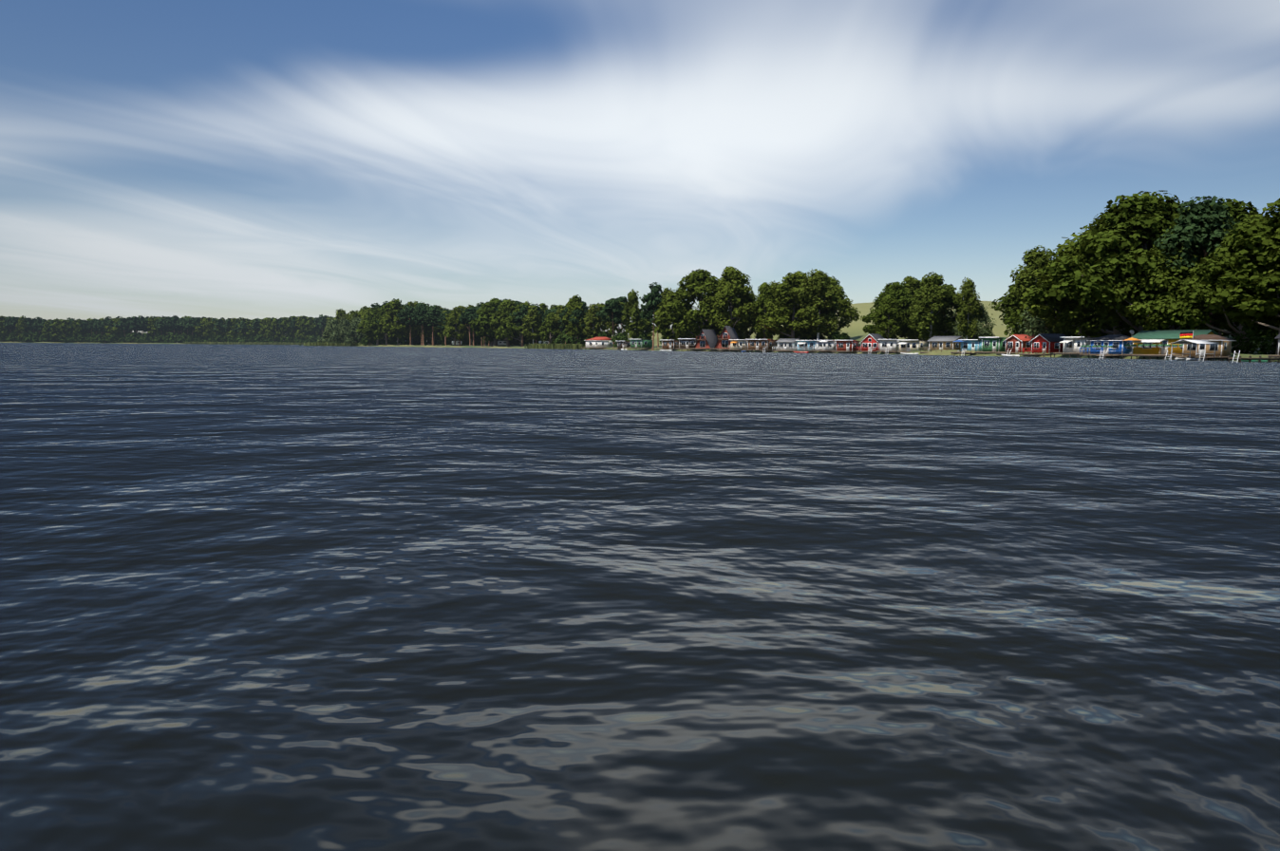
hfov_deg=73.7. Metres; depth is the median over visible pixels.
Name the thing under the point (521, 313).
pine tree
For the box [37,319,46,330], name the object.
pine tree
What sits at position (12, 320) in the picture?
pine tree
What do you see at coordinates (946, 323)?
broad tree
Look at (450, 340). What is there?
shrub
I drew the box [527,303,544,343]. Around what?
pine tree
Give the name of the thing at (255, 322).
pine tree
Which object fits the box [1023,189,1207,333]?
oak tree
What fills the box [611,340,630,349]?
boathouse
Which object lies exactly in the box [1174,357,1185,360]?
rowboat
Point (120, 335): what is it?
shrub
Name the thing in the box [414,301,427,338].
birch tree
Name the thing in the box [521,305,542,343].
birch tree
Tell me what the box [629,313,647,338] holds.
broad tree
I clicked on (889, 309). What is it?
broad tree
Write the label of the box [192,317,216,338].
broad tree
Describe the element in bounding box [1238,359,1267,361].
rowboat
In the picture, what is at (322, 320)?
pine tree
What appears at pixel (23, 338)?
shrub
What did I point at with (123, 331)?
oak tree
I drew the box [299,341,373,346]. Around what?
reed bed tip
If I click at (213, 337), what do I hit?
shrub
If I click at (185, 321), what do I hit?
pine tree
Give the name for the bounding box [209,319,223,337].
broad tree
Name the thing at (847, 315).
broad tree
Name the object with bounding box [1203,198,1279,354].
broad tree
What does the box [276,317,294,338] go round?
oak tree
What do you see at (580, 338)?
shrub
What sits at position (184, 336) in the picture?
shrub
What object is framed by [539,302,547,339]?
broad tree
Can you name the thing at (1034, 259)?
birch tree
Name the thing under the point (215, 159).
sky
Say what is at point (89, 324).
pine tree
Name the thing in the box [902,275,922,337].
broad tree
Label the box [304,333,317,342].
shrub
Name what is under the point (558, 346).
reed bed
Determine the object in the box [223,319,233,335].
pine tree
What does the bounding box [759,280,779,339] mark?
birch tree
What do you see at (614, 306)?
pine tree
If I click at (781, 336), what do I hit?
shrub
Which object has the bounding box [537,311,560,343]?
oak tree
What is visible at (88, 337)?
shrub
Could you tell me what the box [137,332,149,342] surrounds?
shrub
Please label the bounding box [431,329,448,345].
shrub
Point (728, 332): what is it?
boathouse
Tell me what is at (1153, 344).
boathouse
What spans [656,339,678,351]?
boathouse
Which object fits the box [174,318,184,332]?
pine tree
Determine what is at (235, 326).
pine tree
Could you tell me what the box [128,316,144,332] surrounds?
pine tree
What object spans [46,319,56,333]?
pine tree
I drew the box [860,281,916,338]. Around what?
oak tree
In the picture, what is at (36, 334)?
shrub
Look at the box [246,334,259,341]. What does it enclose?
shrub
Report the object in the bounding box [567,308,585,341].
pine tree
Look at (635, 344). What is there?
boathouse
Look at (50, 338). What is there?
shrub
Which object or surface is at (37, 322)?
pine tree
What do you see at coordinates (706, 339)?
boathouse
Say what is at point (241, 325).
pine tree
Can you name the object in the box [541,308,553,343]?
pine tree
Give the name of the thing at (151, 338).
shrub
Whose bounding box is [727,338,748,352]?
boathouse
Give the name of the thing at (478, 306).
pine tree
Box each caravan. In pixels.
[451,340,464,345]
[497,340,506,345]
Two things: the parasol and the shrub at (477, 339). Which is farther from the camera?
the shrub at (477, 339)
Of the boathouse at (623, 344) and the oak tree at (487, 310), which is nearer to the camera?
the boathouse at (623, 344)
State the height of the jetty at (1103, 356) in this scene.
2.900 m
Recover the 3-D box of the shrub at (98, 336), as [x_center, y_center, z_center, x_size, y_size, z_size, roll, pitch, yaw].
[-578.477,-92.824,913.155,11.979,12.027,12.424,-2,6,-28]
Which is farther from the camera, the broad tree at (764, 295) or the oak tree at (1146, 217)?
the broad tree at (764, 295)
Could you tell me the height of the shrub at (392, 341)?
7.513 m
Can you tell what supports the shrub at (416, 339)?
on the lake shore ground
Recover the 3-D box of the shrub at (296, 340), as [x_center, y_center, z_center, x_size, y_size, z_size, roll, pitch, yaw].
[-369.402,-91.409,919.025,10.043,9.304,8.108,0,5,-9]
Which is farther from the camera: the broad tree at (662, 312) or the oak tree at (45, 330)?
the oak tree at (45, 330)
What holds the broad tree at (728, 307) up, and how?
on the lake shore ground
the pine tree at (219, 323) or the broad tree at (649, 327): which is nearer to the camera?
the broad tree at (649, 327)
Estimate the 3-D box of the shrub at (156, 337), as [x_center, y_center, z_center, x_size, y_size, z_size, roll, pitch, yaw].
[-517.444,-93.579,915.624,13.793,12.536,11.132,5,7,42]
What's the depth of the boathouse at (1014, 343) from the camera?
161.08 m
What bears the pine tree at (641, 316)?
on the lake shore ground
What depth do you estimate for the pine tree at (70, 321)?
911.85 m
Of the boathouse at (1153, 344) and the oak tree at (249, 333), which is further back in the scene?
the oak tree at (249, 333)
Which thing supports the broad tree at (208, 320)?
on the lake shore ground
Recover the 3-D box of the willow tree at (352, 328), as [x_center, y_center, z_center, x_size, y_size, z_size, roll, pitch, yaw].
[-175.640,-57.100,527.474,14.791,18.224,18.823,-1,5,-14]
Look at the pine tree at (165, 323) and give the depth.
915.09 m
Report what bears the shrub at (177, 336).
on the lake shore ground
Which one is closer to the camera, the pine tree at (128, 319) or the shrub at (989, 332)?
the shrub at (989, 332)
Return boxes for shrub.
[6,330,20,341]
[17,330,33,342]
[23,330,36,342]
[28,331,43,341]
[37,334,46,341]
[41,331,58,341]
[56,334,66,341]
[62,333,77,342]
[69,332,81,342]
[75,333,88,342]
[82,332,92,342]
[90,332,98,342]
[93,333,102,342]
[97,334,110,342]
[104,332,121,342]
[117,332,126,342]
[122,333,133,342]
[126,332,136,342]
[131,332,146,342]
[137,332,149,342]
[146,335,153,342]
[151,332,162,342]
[157,334,171,342]
[160,331,175,342]
[172,333,182,342]
[176,332,189,342]
[188,332,200,341]
[196,335,204,341]
[203,336,211,341]
[207,334,219,341]
[212,333,224,341]
[219,336,228,341]
[229,333,238,341]
[231,333,247,341]
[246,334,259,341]
[252,334,267,342]
[263,333,277,342]
[284,335,296,342]
[293,337,301,342]
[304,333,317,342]
[359,337,380,345]
[370,338,391,344]
[383,337,396,344]
[395,335,413,344]
[412,335,421,345]
[419,337,435,345]
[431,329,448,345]
[436,336,462,345]
[460,335,469,345]
[470,335,481,345]
[479,337,493,345]
[508,337,524,345]
[523,338,535,346]
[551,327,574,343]
[568,326,588,346]
[597,331,608,337]
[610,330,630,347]
[635,330,648,338]
[737,330,749,338]
[775,330,790,349]
[800,328,826,339]
[823,330,847,339]
[841,332,850,339]
[974,327,992,339]
[1055,331,1075,336]
[1099,327,1138,337]
[1223,315,1279,354]
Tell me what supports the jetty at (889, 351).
in the lake water
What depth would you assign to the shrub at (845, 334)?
233.91 m
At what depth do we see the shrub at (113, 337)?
909.08 m
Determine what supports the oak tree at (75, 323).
on the lake shore ground
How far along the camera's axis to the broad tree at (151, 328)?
913.69 m
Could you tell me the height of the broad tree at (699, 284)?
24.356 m
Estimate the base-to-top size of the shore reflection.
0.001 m
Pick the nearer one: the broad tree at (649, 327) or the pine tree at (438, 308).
the broad tree at (649, 327)
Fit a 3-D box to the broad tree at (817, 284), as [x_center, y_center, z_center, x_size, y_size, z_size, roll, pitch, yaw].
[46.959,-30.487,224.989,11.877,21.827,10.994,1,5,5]
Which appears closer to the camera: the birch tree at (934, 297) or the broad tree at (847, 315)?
the birch tree at (934, 297)
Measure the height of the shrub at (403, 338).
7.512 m
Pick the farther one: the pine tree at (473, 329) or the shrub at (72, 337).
the shrub at (72, 337)
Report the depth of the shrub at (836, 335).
224.21 m
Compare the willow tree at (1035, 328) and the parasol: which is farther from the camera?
the willow tree at (1035, 328)
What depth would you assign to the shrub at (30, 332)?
907.13 m
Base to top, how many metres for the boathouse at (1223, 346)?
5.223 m
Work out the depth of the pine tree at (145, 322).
914.35 m
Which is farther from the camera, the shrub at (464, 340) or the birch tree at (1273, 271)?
the shrub at (464, 340)
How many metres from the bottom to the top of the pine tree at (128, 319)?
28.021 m
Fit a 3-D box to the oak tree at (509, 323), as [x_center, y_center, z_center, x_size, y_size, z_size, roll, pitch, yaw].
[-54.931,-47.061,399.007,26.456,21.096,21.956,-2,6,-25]
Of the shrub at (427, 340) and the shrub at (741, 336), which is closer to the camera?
the shrub at (741, 336)
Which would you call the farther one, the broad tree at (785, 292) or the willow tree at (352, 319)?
the willow tree at (352, 319)
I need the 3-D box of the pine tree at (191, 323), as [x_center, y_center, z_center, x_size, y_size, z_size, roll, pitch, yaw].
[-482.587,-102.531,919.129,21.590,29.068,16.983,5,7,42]
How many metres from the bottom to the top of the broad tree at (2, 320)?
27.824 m
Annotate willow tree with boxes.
[317,316,342,342]
[330,316,351,344]
[338,315,360,342]
[343,318,364,345]
[354,320,370,342]
[902,309,957,339]
[952,301,997,339]
[1016,283,1072,338]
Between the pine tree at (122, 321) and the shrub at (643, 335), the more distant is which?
the pine tree at (122, 321)
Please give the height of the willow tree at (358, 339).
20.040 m
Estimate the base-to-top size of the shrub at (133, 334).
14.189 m
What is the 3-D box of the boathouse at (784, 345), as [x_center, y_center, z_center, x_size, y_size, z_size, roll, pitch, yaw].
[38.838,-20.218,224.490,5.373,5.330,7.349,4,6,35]
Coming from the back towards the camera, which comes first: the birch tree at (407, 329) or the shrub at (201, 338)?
the shrub at (201, 338)
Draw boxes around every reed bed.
[182,341,307,344]
[524,343,585,349]
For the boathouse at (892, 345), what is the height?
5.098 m
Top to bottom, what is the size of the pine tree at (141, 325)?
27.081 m
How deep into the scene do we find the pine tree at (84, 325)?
913.29 m
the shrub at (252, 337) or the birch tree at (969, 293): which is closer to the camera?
the birch tree at (969, 293)
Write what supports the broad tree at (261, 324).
on the lake shore ground
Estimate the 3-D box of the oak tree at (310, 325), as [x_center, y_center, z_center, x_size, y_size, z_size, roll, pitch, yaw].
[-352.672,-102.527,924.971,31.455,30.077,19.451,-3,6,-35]
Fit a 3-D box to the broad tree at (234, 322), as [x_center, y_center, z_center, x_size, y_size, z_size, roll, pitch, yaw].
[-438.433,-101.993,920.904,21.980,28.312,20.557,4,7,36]
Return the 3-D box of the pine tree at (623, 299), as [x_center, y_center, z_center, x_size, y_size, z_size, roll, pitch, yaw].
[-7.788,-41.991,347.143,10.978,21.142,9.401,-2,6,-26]
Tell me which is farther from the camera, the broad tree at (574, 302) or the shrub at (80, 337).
the shrub at (80, 337)
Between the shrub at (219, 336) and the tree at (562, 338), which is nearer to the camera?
the tree at (562, 338)
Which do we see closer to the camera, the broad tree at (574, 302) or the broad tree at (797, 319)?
the broad tree at (797, 319)
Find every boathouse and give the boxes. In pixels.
[581,337,617,349]
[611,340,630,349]
[623,338,652,350]
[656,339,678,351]
[675,338,696,351]
[689,329,717,351]
[710,325,738,352]
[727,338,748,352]
[742,338,777,352]
[771,338,800,352]
[792,339,816,353]
[810,339,836,353]
[831,339,860,353]
[855,333,884,354]
[875,338,899,354]
[893,339,927,354]
[920,336,964,353]
[950,338,981,355]
[974,337,1006,355]
[996,334,1035,354]
[1016,333,1066,357]
[1053,336,1096,357]
[1079,329,1134,358]
[1121,329,1219,359]
[1175,334,1236,360]
[1267,333,1279,357]
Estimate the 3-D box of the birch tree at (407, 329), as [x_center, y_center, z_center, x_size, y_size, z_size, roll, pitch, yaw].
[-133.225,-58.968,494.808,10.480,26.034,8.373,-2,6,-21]
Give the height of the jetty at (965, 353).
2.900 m
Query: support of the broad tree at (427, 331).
on the lake shore ground
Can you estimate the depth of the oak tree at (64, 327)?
909.24 m
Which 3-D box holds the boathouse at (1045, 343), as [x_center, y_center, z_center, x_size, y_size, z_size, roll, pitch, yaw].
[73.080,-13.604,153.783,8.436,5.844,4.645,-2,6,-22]
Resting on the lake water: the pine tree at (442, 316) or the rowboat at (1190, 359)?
the rowboat at (1190, 359)
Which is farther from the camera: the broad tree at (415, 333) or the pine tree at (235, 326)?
the pine tree at (235, 326)
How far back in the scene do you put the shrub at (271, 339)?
915.04 m
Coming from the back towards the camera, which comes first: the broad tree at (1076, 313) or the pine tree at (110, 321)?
the pine tree at (110, 321)
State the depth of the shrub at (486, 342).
452.35 m
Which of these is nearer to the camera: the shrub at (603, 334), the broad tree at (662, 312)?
the broad tree at (662, 312)
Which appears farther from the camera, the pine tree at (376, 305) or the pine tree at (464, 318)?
the pine tree at (376, 305)
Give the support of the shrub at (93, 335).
on the lake shore ground
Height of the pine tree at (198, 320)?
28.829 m
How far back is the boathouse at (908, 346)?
192.30 m
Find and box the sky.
[0,0,1279,342]
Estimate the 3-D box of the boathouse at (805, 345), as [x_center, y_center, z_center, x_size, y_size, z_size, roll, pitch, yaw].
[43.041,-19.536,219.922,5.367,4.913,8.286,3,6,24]
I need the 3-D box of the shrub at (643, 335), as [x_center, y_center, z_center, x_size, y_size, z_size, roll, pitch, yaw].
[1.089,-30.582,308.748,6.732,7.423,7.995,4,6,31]
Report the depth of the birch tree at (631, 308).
306.77 m
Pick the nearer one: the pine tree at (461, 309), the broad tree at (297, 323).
the pine tree at (461, 309)
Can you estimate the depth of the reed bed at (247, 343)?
879.59 m
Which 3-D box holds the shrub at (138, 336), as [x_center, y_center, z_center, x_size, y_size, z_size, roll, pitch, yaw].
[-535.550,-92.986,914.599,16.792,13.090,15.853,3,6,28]
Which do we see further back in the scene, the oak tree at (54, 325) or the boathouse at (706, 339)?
the oak tree at (54, 325)
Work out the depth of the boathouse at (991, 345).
167.07 m
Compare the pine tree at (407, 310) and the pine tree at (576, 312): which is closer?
the pine tree at (576, 312)
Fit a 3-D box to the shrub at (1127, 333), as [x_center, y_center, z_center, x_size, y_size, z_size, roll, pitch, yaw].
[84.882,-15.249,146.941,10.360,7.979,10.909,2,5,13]
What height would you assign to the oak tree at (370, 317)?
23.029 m
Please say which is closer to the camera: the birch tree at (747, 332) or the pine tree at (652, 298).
the birch tree at (747, 332)
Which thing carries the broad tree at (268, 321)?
on the lake shore ground
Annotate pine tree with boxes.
[2,316,15,341]
[5,316,18,329]
[23,317,31,331]
[25,318,41,331]
[32,317,42,332]
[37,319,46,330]
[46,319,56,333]
[67,318,76,327]
[76,320,91,332]
[87,320,94,335]
[89,318,101,335]
[92,320,106,336]
[99,316,111,333]
[106,319,116,330]
[113,317,129,337]
[122,317,137,333]
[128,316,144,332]
[133,319,147,335]
[138,316,150,335]
[153,317,165,335]
[161,316,170,332]
[166,315,181,335]
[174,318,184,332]
[180,317,189,335]
[185,318,203,337]
[187,317,197,328]
[212,319,226,332]
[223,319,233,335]
[231,320,240,334]
[236,320,249,334]
[249,320,261,331]
[276,317,284,335]
[287,317,299,338]
[312,317,320,331]
[317,314,326,336]
[370,302,380,308]
[396,304,414,344]
[410,305,430,345]
[413,302,425,345]
[420,304,443,345]
[423,307,440,345]
[436,307,451,342]
[437,311,450,345]
[452,307,464,345]
[458,307,476,345]
[467,306,477,345]
[471,307,482,346]
[474,301,485,345]
[509,304,529,346]
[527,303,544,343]
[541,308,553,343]
[558,308,567,343]
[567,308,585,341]
[582,301,589,312]
[595,298,623,347]
[616,296,627,333]
[639,282,663,350]
[639,309,659,347]
[1151,195,1240,329]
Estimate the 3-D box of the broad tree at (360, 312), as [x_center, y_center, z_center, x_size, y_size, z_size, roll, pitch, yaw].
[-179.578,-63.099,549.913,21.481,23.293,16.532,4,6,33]
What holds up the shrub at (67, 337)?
on the lake shore ground
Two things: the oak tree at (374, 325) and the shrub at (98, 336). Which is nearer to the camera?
the oak tree at (374, 325)
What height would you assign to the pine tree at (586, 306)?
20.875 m
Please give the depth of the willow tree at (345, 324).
533.14 m
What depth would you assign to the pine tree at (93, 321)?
912.25 m
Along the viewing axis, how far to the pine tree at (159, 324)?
913.45 m
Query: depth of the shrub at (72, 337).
909.93 m
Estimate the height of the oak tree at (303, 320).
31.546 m
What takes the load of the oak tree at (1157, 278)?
on the lake shore ground
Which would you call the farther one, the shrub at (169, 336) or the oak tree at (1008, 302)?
the shrub at (169, 336)
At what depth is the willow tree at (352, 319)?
535.00 m
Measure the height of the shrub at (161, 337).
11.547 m
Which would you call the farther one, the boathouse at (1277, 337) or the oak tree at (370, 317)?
the oak tree at (370, 317)
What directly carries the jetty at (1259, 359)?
in the lake water
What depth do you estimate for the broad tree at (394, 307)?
488.48 m
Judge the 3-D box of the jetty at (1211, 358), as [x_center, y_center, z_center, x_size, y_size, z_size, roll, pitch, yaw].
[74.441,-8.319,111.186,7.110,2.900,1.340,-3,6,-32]
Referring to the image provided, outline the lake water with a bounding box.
[0,342,1279,850]
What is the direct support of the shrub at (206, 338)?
on the lake shore ground
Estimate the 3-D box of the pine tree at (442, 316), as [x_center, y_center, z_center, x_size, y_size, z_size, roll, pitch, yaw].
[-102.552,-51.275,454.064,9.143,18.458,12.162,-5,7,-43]
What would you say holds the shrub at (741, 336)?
on the lake shore ground
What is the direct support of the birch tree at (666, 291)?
on the lake shore ground
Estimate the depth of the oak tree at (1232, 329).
129.52 m
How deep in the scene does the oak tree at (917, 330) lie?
207.68 m
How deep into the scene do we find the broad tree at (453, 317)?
444.44 m
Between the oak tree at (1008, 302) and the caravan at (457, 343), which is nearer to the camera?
the oak tree at (1008, 302)
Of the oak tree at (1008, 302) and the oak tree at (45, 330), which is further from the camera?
the oak tree at (45, 330)
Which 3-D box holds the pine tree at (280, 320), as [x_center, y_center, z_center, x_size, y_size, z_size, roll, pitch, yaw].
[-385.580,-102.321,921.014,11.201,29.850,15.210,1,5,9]
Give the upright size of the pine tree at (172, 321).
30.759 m
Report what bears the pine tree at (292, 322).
on the lake shore ground
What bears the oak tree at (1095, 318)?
on the lake shore ground
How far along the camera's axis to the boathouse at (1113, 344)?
135.06 m
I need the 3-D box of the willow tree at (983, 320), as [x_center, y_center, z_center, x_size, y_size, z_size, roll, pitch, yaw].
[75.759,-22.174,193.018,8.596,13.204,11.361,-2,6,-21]
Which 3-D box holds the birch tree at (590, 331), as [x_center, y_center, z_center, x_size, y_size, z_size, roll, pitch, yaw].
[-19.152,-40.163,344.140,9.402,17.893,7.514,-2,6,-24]
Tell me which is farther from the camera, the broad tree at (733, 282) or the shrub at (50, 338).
the shrub at (50, 338)
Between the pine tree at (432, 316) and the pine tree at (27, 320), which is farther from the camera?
the pine tree at (27, 320)
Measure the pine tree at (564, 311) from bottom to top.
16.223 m
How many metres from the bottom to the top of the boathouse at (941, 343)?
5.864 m
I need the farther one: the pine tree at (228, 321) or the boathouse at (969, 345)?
the pine tree at (228, 321)
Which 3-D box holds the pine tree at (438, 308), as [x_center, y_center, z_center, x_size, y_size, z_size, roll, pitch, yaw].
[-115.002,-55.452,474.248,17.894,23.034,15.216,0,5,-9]
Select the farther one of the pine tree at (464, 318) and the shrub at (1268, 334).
the pine tree at (464, 318)
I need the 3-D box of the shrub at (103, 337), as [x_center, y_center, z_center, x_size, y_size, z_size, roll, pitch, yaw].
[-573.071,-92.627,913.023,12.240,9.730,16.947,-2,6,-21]
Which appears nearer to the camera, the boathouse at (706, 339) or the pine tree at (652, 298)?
the boathouse at (706, 339)
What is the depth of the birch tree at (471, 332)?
453.13 m
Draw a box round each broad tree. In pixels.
[0,316,10,337]
[13,316,31,338]
[103,318,127,337]
[146,316,161,336]
[152,316,170,335]
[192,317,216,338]
[202,317,215,337]
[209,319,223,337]
[223,318,239,337]
[255,318,268,338]
[261,317,274,337]
[292,316,307,338]
[320,316,332,336]
[346,310,359,321]
[357,307,370,345]
[357,309,365,320]
[379,299,415,345]
[389,313,407,338]
[402,305,420,344]
[423,320,441,344]
[443,307,469,345]
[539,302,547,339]
[562,294,586,343]
[591,302,618,338]
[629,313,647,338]
[634,316,656,338]
[652,292,693,350]
[665,268,726,338]
[698,265,756,336]
[705,276,763,335]
[751,282,777,338]
[758,271,832,338]
[784,270,809,338]
[813,276,861,337]
[873,294,910,338]
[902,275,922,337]
[917,283,962,337]
[1018,239,1117,337]
[1048,215,1101,266]
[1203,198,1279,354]
[1203,213,1263,354]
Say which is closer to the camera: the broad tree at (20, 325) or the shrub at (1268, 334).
the shrub at (1268, 334)
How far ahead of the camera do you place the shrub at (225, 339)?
916.88 m
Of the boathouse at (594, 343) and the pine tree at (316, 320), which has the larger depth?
the pine tree at (316, 320)
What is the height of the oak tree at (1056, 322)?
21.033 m
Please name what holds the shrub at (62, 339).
on the lake shore ground
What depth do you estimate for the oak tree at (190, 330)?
923.72 m
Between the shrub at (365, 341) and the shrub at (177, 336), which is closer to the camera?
the shrub at (365, 341)
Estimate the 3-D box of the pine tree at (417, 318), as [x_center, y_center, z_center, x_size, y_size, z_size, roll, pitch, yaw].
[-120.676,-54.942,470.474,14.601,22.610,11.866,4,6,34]
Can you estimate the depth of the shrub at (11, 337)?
906.99 m
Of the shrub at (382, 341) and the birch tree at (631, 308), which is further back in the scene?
the shrub at (382, 341)
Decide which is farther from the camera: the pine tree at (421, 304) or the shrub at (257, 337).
the shrub at (257, 337)
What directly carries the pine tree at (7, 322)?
on the lake shore ground
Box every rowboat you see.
[1001,354,1019,357]
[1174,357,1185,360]
[1185,357,1203,360]
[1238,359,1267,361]
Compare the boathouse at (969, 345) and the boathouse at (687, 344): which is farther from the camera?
the boathouse at (687, 344)
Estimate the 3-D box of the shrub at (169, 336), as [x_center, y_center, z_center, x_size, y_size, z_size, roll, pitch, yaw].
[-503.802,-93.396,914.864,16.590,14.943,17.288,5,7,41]
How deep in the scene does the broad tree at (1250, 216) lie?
129.64 m
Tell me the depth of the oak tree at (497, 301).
412.63 m
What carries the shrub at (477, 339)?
on the lake shore ground
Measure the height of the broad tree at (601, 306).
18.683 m
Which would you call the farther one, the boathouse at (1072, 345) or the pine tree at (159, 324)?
the pine tree at (159, 324)
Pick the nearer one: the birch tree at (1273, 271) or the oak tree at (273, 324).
the birch tree at (1273, 271)
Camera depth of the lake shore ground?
270.01 m
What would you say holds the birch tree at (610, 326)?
on the lake shore ground
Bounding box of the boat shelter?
[1168,339,1216,360]
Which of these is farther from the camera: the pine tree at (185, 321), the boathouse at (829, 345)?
the pine tree at (185, 321)
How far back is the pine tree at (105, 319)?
913.22 m
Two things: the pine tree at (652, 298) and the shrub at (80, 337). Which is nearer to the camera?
the pine tree at (652, 298)
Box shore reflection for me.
[616,349,1270,363]
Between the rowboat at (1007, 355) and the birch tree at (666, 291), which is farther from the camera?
the birch tree at (666, 291)
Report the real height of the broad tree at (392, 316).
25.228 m
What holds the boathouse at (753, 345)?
on the lake shore ground
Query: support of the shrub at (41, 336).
on the lake shore ground
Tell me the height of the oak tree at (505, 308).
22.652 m
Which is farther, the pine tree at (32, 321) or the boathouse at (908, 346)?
the pine tree at (32, 321)
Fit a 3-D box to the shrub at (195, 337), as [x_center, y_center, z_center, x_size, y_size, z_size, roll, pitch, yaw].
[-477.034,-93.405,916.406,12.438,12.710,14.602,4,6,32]
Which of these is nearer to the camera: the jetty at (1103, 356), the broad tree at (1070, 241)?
the jetty at (1103, 356)
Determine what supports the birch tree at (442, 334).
on the lake shore ground
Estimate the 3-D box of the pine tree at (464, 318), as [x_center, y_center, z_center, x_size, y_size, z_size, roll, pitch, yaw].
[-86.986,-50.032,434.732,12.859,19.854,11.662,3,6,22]
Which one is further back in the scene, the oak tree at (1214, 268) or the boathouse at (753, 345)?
the boathouse at (753, 345)
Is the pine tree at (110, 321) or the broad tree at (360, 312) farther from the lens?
the pine tree at (110, 321)
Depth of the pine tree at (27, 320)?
909.16 m
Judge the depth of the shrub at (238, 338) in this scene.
913.75 m
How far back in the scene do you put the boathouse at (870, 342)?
201.67 m
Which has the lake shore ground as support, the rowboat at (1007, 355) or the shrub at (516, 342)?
the shrub at (516, 342)
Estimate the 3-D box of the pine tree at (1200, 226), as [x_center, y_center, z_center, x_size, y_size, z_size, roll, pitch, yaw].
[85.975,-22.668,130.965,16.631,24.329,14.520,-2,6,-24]
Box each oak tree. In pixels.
[41,320,56,338]
[48,319,65,338]
[53,320,73,338]
[65,318,87,342]
[109,320,137,335]
[176,316,194,335]
[238,320,259,338]
[264,317,282,339]
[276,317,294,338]
[295,315,313,338]
[300,317,323,338]
[356,306,388,345]
[370,306,392,344]
[469,299,503,345]
[470,301,506,346]
[485,299,519,346]
[495,302,533,346]
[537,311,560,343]
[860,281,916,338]
[897,288,948,340]
[988,259,1050,336]
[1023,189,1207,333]
[1039,210,1166,334]
[1047,307,1110,337]
[1071,255,1175,332]
[1105,237,1231,330]
[1159,213,1279,354]
[1182,196,1265,335]
[1216,217,1279,343]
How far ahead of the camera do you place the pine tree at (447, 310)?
472.17 m
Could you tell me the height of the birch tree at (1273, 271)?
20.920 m
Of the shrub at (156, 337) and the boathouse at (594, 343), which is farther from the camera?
the shrub at (156, 337)
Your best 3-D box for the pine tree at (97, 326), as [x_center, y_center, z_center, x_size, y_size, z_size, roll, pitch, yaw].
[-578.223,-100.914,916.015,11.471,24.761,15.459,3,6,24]
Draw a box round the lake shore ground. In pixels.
[0,301,1279,360]
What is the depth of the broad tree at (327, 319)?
920.99 m
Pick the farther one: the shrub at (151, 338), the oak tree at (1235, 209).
the shrub at (151, 338)
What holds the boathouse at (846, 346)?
on the lake shore ground
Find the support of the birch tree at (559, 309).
on the lake shore ground
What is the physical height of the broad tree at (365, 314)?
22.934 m
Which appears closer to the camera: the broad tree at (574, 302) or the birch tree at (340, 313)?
the broad tree at (574, 302)
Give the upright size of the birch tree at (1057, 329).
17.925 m
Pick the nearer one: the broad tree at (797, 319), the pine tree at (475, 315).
the broad tree at (797, 319)
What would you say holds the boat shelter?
in the lake water
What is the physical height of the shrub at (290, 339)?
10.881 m
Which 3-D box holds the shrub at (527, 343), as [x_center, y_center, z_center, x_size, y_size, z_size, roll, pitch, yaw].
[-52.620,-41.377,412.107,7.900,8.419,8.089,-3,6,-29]
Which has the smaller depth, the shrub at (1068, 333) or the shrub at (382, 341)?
the shrub at (1068, 333)
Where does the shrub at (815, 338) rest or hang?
on the lake shore ground
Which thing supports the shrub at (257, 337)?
on the lake shore ground
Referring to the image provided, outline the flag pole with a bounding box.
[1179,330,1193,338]
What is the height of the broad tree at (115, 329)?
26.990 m
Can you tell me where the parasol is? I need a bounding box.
[1125,337,1138,350]
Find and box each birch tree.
[334,308,347,321]
[402,301,417,338]
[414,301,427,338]
[437,310,450,339]
[464,325,477,339]
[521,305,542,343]
[551,304,564,339]
[582,303,602,338]
[604,301,631,338]
[621,288,642,338]
[654,287,674,338]
[743,292,756,338]
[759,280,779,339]
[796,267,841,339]
[908,271,952,350]
[954,276,982,338]
[1009,244,1053,333]
[1038,261,1069,334]
[1267,257,1279,278]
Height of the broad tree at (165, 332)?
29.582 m
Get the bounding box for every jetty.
[883,347,898,354]
[959,349,975,356]
[1028,352,1052,357]
[1095,349,1121,358]
[1194,350,1229,361]
[1227,350,1279,362]
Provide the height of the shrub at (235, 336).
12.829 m
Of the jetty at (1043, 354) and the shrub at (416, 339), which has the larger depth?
the shrub at (416, 339)
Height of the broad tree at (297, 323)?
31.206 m
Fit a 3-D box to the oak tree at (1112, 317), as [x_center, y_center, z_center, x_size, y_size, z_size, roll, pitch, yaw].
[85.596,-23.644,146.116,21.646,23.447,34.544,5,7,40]
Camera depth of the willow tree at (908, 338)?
215.57 m
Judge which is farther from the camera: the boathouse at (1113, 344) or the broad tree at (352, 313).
the broad tree at (352, 313)
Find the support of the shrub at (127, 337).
on the lake shore ground
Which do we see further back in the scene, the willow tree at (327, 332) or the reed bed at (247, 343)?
the reed bed at (247, 343)

